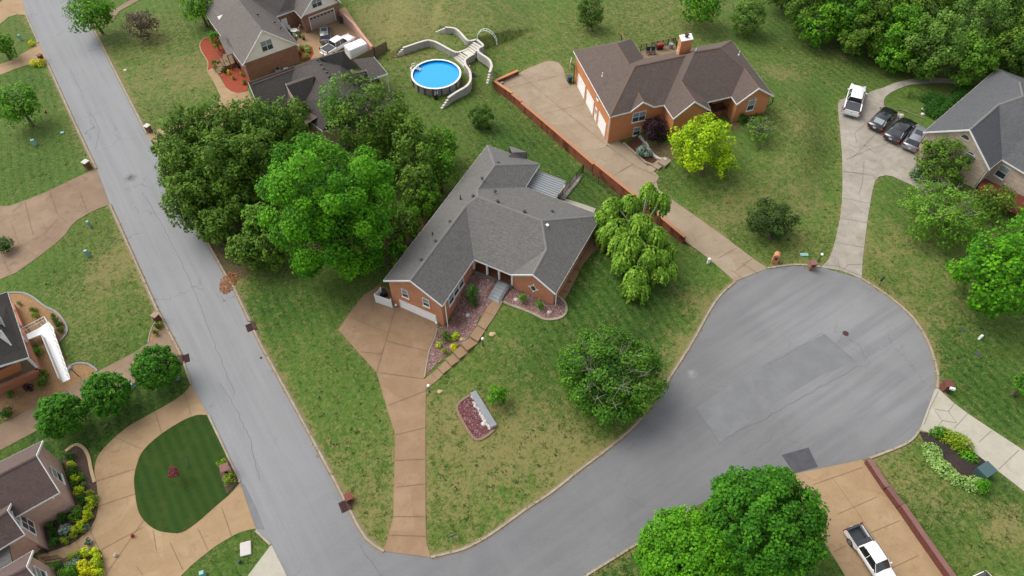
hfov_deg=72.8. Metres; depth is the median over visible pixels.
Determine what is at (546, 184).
patio cover
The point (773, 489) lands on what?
tree
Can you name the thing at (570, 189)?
stone strip
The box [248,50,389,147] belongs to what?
charcoal roofed house
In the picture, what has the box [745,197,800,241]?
evergreen tree
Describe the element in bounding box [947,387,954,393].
mail post
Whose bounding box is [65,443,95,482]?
bed edging
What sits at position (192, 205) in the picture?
tree
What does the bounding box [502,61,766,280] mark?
driveway
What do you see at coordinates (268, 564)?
driveway
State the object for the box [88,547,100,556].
shrub
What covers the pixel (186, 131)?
tree
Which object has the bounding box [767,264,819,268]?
kerb
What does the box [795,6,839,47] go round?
tree
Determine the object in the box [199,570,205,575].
utility post
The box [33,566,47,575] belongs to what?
window
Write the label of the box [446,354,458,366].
walkway step
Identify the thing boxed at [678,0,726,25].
tree
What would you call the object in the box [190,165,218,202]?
tree
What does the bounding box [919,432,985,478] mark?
planting bed
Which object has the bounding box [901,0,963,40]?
tree
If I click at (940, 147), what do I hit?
tree
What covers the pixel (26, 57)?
driveway
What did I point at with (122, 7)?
driveway
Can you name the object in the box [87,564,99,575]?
shrub
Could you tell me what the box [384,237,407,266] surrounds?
tree
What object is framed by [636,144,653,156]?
shrub
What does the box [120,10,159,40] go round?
purple leaf tree
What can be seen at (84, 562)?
shrub
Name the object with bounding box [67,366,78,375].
garden lamp
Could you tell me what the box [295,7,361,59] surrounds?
driveway
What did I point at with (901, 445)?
kerb
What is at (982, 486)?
shrub
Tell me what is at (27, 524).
window
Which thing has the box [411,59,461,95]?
swimming pool
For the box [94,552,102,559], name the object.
shrub
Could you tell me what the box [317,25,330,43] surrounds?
parked car
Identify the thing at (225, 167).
tree
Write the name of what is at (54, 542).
shrub
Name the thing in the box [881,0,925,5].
tree
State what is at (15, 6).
driveway
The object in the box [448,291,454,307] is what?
window
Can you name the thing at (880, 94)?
garden path
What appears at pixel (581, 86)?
garage door
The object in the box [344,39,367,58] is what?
enclosed trailer
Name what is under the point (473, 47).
garden stairs
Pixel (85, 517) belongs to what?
shrub
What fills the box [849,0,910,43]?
tree
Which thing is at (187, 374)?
kerb
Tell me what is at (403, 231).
tree
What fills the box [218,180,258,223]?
tree
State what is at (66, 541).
shrub
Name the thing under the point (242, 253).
tree
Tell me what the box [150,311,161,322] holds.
brick mailbox
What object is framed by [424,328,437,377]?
bed edging
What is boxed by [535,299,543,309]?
shrub
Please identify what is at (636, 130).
window
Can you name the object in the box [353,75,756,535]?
driveway joint
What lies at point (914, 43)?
tree
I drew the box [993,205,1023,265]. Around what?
tree
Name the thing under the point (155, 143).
tree
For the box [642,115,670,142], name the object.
purple maple
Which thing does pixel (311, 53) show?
planting bed
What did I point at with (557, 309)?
planting bed
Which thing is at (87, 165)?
brick mailbox
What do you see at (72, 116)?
gutter
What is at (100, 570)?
shrub
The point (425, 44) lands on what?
block wall
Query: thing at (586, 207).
garden path
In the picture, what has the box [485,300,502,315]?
walkway step
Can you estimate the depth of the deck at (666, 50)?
105.21 m
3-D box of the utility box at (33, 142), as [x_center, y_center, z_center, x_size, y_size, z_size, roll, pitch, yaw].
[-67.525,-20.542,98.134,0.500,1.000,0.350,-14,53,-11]
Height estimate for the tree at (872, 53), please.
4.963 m
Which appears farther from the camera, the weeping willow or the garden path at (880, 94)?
the garden path at (880, 94)
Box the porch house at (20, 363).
[0,292,43,393]
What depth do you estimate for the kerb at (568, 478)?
68.53 m
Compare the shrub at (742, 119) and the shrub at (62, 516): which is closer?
the shrub at (62, 516)
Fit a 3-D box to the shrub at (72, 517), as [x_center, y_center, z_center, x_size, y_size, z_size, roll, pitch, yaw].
[-40.978,21.234,65.037,1.491,1.338,1.475,0,52,0]
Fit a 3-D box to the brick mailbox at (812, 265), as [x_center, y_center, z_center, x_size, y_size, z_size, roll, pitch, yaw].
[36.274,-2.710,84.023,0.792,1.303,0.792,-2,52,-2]
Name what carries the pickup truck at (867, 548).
on the driveway at (898, 542)
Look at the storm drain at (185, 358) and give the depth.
76.40 m
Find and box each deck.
[640,37,677,57]
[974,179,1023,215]
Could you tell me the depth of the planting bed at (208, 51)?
112.57 m
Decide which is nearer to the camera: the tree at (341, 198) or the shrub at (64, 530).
the shrub at (64, 530)
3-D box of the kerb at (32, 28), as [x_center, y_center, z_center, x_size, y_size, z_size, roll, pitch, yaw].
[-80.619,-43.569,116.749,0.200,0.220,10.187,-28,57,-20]
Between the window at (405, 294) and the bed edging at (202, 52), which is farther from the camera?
the bed edging at (202, 52)
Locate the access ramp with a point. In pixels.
(46, 332)
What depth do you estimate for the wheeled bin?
106.86 m
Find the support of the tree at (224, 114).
on the ground
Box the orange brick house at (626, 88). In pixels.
[573,33,773,144]
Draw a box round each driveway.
[0,0,25,23]
[0,43,46,74]
[0,169,109,278]
[0,327,179,449]
[77,384,255,575]
[94,0,138,25]
[147,68,253,155]
[248,545,286,575]
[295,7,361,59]
[339,285,439,556]
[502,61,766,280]
[789,460,942,575]
[821,97,949,278]
[920,388,1023,490]
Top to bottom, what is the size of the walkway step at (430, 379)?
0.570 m
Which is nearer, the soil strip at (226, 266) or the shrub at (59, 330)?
the shrub at (59, 330)
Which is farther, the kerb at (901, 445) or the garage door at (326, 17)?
the garage door at (326, 17)
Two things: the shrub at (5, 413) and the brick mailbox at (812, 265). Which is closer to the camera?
the shrub at (5, 413)
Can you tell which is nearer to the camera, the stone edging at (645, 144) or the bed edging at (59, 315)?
the bed edging at (59, 315)
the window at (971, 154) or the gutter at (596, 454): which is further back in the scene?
the window at (971, 154)
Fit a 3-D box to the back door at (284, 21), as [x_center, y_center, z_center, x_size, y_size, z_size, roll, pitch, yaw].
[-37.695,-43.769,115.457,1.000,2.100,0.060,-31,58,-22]
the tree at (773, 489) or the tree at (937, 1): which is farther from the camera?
the tree at (937, 1)
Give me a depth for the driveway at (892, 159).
95.02 m
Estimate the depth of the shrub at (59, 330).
78.16 m
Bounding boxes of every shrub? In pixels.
[0,235,14,254]
[0,406,13,417]
[4,389,13,397]
[22,383,33,391]
[27,40,34,45]
[28,307,38,312]
[29,58,35,66]
[31,312,39,318]
[32,347,43,356]
[35,376,48,387]
[36,58,45,66]
[38,369,48,377]
[45,522,55,528]
[46,528,57,536]
[48,536,60,547]
[53,560,63,569]
[54,321,63,327]
[55,513,67,523]
[56,327,64,333]
[56,562,79,575]
[58,523,71,537]
[59,536,70,544]
[63,450,75,460]
[65,465,79,477]
[66,460,76,468]
[66,552,77,561]
[66,555,79,569]
[67,507,82,523]
[68,531,77,539]
[70,473,79,483]
[70,480,79,487]
[71,505,81,514]
[73,485,85,494]
[73,549,82,558]
[75,493,84,505]
[75,520,84,528]
[75,527,85,532]
[75,559,89,571]
[77,566,89,575]
[79,546,91,557]
[82,509,91,515]
[82,514,89,521]
[83,502,94,510]
[85,496,94,503]
[86,490,94,496]
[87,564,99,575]
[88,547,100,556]
[89,557,98,567]
[91,494,99,500]
[93,568,104,575]
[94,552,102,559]
[95,559,103,568]
[216,458,226,466]
[222,471,236,485]
[440,329,452,341]
[449,343,457,351]
[451,331,459,340]
[465,283,479,302]
[470,298,477,306]
[518,293,525,302]
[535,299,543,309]
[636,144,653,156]
[739,113,748,122]
[903,87,917,98]
[908,166,929,181]
[974,478,992,494]
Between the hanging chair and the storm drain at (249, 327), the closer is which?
the storm drain at (249, 327)
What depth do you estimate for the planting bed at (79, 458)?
66.88 m
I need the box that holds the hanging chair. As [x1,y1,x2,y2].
[469,63,475,76]
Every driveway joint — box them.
[3,10,918,574]
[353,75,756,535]
[830,117,1018,468]
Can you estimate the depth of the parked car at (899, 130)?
98.32 m
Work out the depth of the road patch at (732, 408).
74.47 m
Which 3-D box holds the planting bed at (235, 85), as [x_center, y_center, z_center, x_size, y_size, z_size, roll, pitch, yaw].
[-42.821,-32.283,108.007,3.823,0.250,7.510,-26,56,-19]
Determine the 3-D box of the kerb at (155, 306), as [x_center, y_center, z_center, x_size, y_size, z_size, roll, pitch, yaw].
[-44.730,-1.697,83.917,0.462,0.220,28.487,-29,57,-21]
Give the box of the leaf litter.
[217,200,430,279]
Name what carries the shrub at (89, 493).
on the planting bed at (79, 458)
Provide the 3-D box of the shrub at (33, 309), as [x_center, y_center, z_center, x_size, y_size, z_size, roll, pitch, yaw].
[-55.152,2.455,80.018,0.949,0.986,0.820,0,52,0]
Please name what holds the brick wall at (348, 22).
on the ground
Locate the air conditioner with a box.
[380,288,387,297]
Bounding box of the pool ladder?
[410,63,420,71]
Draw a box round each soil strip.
[209,239,233,277]
[559,236,607,298]
[727,121,739,130]
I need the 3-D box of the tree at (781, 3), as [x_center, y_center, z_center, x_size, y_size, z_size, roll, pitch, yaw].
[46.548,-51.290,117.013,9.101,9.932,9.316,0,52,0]
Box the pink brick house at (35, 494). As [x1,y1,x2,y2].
[0,440,74,575]
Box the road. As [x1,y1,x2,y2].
[22,0,935,575]
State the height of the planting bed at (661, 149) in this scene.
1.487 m
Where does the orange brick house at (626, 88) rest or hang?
on the ground
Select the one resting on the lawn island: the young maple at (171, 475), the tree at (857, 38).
the young maple at (171, 475)
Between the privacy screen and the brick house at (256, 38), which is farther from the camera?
the brick house at (256, 38)
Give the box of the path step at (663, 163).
[658,156,670,168]
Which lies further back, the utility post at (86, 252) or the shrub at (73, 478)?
the utility post at (86, 252)
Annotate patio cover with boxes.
[527,171,565,197]
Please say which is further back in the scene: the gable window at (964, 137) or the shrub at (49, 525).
the gable window at (964, 137)
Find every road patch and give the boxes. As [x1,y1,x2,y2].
[241,483,264,529]
[696,334,855,442]
[782,447,817,472]
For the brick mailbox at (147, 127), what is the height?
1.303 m
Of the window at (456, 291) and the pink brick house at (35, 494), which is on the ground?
the pink brick house at (35, 494)
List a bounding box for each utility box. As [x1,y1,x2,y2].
[30,139,36,145]
[240,541,251,556]
[972,461,997,479]
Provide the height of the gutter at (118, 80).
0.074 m
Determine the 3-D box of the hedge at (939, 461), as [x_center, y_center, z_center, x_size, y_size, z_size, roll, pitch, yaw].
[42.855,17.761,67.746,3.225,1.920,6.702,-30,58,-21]
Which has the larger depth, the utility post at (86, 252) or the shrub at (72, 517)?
the utility post at (86, 252)
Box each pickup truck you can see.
[319,33,355,54]
[842,83,866,117]
[843,522,895,575]
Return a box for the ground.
[0,0,1023,575]
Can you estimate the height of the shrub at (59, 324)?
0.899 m
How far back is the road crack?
75.46 m
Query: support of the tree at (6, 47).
on the ground
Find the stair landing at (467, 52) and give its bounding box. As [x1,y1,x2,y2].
[462,50,471,55]
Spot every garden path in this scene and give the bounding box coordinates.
[37,528,95,562]
[560,199,595,211]
[865,78,963,104]
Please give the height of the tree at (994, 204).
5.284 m
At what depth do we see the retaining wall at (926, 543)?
64.57 m
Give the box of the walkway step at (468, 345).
[461,338,477,352]
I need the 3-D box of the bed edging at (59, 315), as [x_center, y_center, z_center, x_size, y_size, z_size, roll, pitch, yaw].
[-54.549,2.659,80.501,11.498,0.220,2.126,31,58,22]
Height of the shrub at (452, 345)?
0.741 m
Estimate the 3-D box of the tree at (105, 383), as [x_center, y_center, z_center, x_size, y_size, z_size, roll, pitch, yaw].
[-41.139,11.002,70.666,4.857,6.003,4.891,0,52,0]
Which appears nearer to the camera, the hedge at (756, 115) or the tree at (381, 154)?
the tree at (381, 154)
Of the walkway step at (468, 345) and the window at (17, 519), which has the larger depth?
the walkway step at (468, 345)
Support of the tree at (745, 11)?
on the ground
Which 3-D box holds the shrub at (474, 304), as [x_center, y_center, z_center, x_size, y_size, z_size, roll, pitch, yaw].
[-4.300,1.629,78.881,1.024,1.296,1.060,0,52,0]
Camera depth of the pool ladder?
107.42 m
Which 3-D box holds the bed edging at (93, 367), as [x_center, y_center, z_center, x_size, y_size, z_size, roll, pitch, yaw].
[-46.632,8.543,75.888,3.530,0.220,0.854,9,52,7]
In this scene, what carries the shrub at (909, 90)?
on the ground
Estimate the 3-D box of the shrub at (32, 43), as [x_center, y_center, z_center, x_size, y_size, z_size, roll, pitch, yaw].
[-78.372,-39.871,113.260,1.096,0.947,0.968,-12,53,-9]
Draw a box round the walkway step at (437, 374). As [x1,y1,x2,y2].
[432,369,442,380]
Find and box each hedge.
[746,112,764,120]
[918,83,973,119]
[921,442,989,494]
[928,426,948,438]
[938,429,974,455]
[957,450,979,463]
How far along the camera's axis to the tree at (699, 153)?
89.34 m
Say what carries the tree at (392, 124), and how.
on the ground
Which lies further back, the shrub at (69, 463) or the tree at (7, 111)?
the tree at (7, 111)
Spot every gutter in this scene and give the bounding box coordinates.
[46,63,97,168]
[76,0,145,133]
[108,204,182,354]
[181,198,251,321]
[252,330,344,500]
[348,509,384,553]
[431,281,735,559]
[861,278,939,388]
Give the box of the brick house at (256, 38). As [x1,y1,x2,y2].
[201,0,340,80]
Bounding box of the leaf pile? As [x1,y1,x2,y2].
[219,271,236,293]
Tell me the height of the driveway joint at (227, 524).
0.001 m
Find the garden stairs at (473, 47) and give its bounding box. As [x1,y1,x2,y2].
[467,42,480,57]
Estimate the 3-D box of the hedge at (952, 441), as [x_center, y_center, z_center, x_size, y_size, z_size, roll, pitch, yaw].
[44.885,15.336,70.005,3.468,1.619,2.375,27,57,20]
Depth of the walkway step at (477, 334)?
76.33 m
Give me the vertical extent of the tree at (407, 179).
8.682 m
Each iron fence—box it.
[558,164,583,199]
[583,166,622,198]
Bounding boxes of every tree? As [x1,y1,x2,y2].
[0,34,17,59]
[0,80,43,128]
[32,391,87,440]
[62,0,116,33]
[80,371,133,417]
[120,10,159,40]
[128,343,181,391]
[149,128,179,167]
[154,132,210,190]
[157,102,212,158]
[158,168,215,234]
[177,0,213,26]
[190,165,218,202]
[192,93,249,158]
[193,206,240,246]
[194,126,257,202]
[207,30,221,49]
[208,180,241,216]
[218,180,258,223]
[224,231,269,270]
[231,94,283,160]
[232,121,288,196]
[240,202,280,243]
[254,131,401,282]
[254,229,289,273]
[260,95,308,159]
[261,142,300,180]
[283,96,313,135]
[317,76,352,151]
[325,71,408,153]
[364,144,399,186]
[378,98,419,165]
[378,210,410,246]
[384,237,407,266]
[386,112,446,179]
[392,202,423,237]
[395,159,440,213]
[406,180,441,217]
[419,143,459,193]
[423,124,457,163]
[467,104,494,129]
[554,324,672,425]
[576,0,603,31]
[632,504,740,575]
[667,112,736,176]
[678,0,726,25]
[699,464,831,575]
[710,152,739,178]
[729,0,766,36]
[744,115,776,149]
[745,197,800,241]
[765,0,791,8]
[784,0,830,34]
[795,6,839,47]
[816,0,870,43]
[837,7,887,55]
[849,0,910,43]
[865,32,892,60]
[868,2,933,50]
[875,39,915,73]
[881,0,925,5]
[894,177,990,249]
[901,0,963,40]
[901,7,971,80]
[912,55,940,79]
[914,136,975,183]
[933,0,996,15]
[935,0,1006,64]
[942,226,1023,319]
[945,31,1000,87]
[968,183,1019,219]
[972,0,1023,53]
[985,25,1023,75]
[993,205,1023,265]
[1004,2,1023,64]
[1010,371,1023,396]
[1016,63,1023,76]
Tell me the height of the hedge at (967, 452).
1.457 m
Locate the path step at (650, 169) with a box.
[645,165,655,172]
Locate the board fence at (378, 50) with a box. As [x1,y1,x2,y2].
[351,42,387,68]
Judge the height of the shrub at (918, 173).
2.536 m
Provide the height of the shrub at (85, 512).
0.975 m
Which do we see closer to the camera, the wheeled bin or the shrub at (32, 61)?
the wheeled bin
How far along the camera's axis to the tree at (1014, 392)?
72.26 m
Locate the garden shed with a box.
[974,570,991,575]
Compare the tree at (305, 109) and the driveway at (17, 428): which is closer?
the driveway at (17, 428)
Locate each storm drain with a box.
[179,353,189,363]
[245,321,256,331]
[338,501,351,512]
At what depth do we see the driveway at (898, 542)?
65.43 m
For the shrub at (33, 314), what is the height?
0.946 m
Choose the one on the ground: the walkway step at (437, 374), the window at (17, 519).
the walkway step at (437, 374)
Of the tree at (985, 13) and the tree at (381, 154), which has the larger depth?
the tree at (985, 13)
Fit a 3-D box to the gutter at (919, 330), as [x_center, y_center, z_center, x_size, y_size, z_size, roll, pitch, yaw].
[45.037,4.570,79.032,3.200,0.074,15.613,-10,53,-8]
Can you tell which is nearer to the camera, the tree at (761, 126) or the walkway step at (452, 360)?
the walkway step at (452, 360)
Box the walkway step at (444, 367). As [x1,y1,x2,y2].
[438,361,451,373]
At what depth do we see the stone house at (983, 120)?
91.64 m
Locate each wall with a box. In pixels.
[338,9,372,50]
[395,39,467,57]
[436,26,475,46]
[440,53,474,109]
[470,390,496,428]
[476,39,492,85]
[493,70,685,243]
[622,142,653,165]
[864,458,955,575]
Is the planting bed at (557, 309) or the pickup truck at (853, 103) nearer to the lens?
the planting bed at (557, 309)
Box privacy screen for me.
[374,287,392,307]
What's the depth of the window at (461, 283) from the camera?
79.46 m
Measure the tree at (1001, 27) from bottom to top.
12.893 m
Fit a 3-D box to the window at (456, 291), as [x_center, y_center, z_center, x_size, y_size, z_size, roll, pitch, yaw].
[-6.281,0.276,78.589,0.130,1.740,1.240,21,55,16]
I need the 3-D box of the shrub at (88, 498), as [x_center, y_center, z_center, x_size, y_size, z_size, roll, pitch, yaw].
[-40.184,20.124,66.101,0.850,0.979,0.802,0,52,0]
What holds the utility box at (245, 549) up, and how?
on the ground
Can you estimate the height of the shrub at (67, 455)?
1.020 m
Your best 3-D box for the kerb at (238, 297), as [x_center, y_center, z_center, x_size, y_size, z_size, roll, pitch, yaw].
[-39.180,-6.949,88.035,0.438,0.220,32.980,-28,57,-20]
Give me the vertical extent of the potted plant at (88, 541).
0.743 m
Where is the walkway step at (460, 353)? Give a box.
[453,346,466,360]
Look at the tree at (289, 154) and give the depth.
89.95 m
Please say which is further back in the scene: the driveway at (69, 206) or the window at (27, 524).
the driveway at (69, 206)
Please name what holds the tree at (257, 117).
on the ground
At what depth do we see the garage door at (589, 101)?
102.44 m
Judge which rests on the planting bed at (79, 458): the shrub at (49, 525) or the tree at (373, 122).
the shrub at (49, 525)
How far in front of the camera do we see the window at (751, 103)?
97.61 m
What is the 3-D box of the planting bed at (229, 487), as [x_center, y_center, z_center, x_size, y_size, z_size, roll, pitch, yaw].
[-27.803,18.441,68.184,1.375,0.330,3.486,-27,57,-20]
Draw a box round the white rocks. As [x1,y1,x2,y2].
[470,396,490,429]
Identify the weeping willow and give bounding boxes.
[593,182,678,305]
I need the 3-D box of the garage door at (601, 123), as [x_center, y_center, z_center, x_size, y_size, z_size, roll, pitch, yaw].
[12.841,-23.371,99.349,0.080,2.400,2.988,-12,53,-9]
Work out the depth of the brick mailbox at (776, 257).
84.22 m
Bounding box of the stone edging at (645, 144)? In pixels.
[638,135,666,159]
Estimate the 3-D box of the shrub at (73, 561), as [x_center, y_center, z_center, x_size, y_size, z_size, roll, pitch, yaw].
[-39.322,24.724,62.443,1.131,1.133,1.358,17,54,13]
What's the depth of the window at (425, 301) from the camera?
77.23 m
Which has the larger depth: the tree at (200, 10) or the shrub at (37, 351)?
the tree at (200, 10)
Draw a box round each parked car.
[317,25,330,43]
[867,106,897,131]
[882,116,917,143]
[902,124,926,152]
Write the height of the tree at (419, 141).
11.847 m
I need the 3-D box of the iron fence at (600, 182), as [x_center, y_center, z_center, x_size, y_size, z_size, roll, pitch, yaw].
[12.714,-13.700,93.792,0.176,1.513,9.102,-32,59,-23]
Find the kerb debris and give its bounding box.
[112,211,939,575]
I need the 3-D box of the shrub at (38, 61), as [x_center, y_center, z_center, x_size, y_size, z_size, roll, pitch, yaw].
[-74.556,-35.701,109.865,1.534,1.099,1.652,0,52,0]
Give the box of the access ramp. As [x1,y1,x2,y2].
[20,316,70,382]
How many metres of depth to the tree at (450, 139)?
92.84 m
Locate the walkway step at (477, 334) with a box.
[470,326,484,342]
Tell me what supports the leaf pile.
on the road
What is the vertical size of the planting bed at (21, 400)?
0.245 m
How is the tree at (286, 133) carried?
on the ground
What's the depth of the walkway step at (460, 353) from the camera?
75.89 m
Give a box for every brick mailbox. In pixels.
[36,53,43,60]
[81,159,91,169]
[143,123,152,132]
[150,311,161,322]
[219,462,230,475]
[344,491,353,503]
[771,251,780,263]
[807,259,817,270]
[940,379,954,391]
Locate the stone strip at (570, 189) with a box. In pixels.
[557,174,581,199]
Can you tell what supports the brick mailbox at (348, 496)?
on the ground
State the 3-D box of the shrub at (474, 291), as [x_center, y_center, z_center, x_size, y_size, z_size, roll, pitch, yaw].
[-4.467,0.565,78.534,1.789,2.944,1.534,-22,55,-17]
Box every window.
[11,511,21,527]
[19,516,36,535]
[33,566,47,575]
[50,466,65,484]
[260,38,274,52]
[311,0,322,9]
[401,288,409,299]
[422,297,430,308]
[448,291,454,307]
[454,284,459,298]
[459,276,464,290]
[528,284,537,291]
[631,110,646,123]
[632,126,640,136]
[745,98,756,111]
[960,135,968,141]
[963,151,974,163]
[993,164,1010,180]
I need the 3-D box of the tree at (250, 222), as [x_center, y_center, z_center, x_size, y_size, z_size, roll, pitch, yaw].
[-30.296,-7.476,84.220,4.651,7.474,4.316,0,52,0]
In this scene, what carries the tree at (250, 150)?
on the ground
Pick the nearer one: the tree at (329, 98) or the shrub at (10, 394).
the shrub at (10, 394)
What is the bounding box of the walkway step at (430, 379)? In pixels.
[424,374,436,388]
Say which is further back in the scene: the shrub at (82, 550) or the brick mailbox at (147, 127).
the brick mailbox at (147, 127)
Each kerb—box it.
[25,14,38,42]
[47,63,96,168]
[79,4,146,133]
[109,204,181,354]
[167,171,250,321]
[183,361,191,383]
[207,415,240,481]
[253,330,344,500]
[255,530,270,545]
[348,509,383,551]
[431,281,735,557]
[584,508,688,575]
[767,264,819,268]
[861,278,938,387]
[870,429,920,458]
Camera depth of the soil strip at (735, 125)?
98.45 m
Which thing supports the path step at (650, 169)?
on the ground
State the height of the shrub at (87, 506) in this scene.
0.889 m
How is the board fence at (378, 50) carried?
on the ground
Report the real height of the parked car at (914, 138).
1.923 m
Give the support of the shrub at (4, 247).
on the driveway at (69, 206)
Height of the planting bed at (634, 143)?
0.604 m
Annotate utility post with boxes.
[83,249,90,256]
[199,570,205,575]
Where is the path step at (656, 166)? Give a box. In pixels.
[651,160,661,169]
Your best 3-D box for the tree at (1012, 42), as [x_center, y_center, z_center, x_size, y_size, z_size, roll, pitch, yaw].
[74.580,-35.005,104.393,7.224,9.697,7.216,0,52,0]
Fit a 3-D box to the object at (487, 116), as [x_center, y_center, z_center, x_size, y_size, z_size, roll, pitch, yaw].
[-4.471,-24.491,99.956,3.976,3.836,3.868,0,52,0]
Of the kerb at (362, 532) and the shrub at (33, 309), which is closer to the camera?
the kerb at (362, 532)
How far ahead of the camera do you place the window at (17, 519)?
61.56 m
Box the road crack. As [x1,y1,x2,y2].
[70,69,858,575]
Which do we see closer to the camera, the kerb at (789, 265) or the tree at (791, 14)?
the kerb at (789, 265)
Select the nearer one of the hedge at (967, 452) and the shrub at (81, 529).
the shrub at (81, 529)
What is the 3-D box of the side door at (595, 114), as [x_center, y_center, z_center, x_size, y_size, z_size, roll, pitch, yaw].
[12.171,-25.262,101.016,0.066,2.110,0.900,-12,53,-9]
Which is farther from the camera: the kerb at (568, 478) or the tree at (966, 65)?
the tree at (966, 65)
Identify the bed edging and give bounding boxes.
[8,291,67,341]
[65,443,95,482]
[68,362,97,371]
[199,37,208,70]
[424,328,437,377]
[456,394,494,440]
[503,295,567,320]
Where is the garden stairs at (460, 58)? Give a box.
[454,53,466,67]
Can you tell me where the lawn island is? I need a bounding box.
[134,415,239,532]
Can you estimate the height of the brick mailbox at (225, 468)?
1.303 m
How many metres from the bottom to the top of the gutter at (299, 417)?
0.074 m
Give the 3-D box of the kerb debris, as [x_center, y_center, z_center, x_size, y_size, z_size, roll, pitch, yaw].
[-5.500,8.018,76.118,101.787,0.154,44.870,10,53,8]
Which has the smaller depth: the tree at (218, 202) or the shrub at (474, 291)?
the shrub at (474, 291)
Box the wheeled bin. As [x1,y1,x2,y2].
[567,74,572,82]
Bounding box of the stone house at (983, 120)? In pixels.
[915,68,1023,195]
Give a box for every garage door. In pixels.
[308,8,336,29]
[399,299,436,321]
[577,73,585,97]
[586,89,593,114]
[597,112,605,137]
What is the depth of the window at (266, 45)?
105.55 m
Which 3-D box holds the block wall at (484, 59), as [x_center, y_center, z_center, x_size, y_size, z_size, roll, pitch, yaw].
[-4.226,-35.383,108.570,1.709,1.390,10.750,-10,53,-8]
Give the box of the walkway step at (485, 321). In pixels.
[478,312,493,329]
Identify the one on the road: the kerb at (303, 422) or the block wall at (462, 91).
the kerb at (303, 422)
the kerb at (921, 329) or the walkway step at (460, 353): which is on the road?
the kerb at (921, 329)
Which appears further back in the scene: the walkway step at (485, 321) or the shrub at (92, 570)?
the walkway step at (485, 321)
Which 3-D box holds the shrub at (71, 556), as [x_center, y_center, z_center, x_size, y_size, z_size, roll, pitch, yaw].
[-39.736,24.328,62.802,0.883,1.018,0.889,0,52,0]
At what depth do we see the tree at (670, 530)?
56.79 m
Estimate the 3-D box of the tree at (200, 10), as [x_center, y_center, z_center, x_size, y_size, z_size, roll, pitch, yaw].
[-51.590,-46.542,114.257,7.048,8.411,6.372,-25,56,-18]
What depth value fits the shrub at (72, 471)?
67.73 m
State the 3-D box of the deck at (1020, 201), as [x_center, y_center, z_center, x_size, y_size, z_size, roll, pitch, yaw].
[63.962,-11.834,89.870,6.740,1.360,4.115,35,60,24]
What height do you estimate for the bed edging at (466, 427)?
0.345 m
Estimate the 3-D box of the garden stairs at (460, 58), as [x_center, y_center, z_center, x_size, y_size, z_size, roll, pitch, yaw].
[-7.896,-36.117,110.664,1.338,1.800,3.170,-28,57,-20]
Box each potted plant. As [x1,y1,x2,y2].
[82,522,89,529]
[84,537,92,544]
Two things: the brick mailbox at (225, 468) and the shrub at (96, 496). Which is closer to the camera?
the shrub at (96, 496)
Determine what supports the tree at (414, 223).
on the ground
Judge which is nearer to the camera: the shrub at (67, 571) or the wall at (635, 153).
the shrub at (67, 571)
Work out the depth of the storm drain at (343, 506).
66.18 m
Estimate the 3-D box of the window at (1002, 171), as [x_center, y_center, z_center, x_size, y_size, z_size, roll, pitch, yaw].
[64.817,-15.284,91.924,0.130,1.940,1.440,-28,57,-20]
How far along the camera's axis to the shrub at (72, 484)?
66.87 m
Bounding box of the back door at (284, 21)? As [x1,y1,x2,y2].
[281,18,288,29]
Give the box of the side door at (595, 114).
[594,106,597,120]
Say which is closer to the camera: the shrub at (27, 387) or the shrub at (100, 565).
the shrub at (100, 565)
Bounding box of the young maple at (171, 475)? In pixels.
[167,466,179,477]
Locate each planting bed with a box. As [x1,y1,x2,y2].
[0,293,95,418]
[39,446,97,552]
[54,548,102,575]
[149,322,163,341]
[201,38,225,69]
[219,67,249,92]
[220,459,238,492]
[297,45,313,60]
[425,273,496,375]
[458,394,491,437]
[504,287,564,317]
[626,136,659,163]
[647,141,683,160]
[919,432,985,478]
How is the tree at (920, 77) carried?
on the ground
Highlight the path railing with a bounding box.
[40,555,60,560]
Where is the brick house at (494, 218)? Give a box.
[383,145,596,326]
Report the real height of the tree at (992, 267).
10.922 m
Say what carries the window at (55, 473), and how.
in the pink brick house at (35, 494)
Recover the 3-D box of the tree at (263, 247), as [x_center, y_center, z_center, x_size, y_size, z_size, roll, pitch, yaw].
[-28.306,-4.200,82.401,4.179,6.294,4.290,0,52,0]
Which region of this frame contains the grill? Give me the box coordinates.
[653,43,666,49]
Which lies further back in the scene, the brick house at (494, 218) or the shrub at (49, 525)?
the brick house at (494, 218)
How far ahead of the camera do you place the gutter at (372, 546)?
64.55 m
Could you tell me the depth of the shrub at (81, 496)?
65.90 m
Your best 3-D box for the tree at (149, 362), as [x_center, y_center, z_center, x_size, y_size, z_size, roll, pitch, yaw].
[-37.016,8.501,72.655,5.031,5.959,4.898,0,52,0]
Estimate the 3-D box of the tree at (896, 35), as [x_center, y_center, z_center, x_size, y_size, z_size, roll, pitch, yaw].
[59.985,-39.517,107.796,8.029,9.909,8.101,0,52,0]
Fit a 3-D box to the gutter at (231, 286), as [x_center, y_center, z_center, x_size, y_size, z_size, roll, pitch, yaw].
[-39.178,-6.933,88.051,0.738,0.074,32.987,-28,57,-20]
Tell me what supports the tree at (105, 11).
on the ground
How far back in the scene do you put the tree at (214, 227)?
82.83 m
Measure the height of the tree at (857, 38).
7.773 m

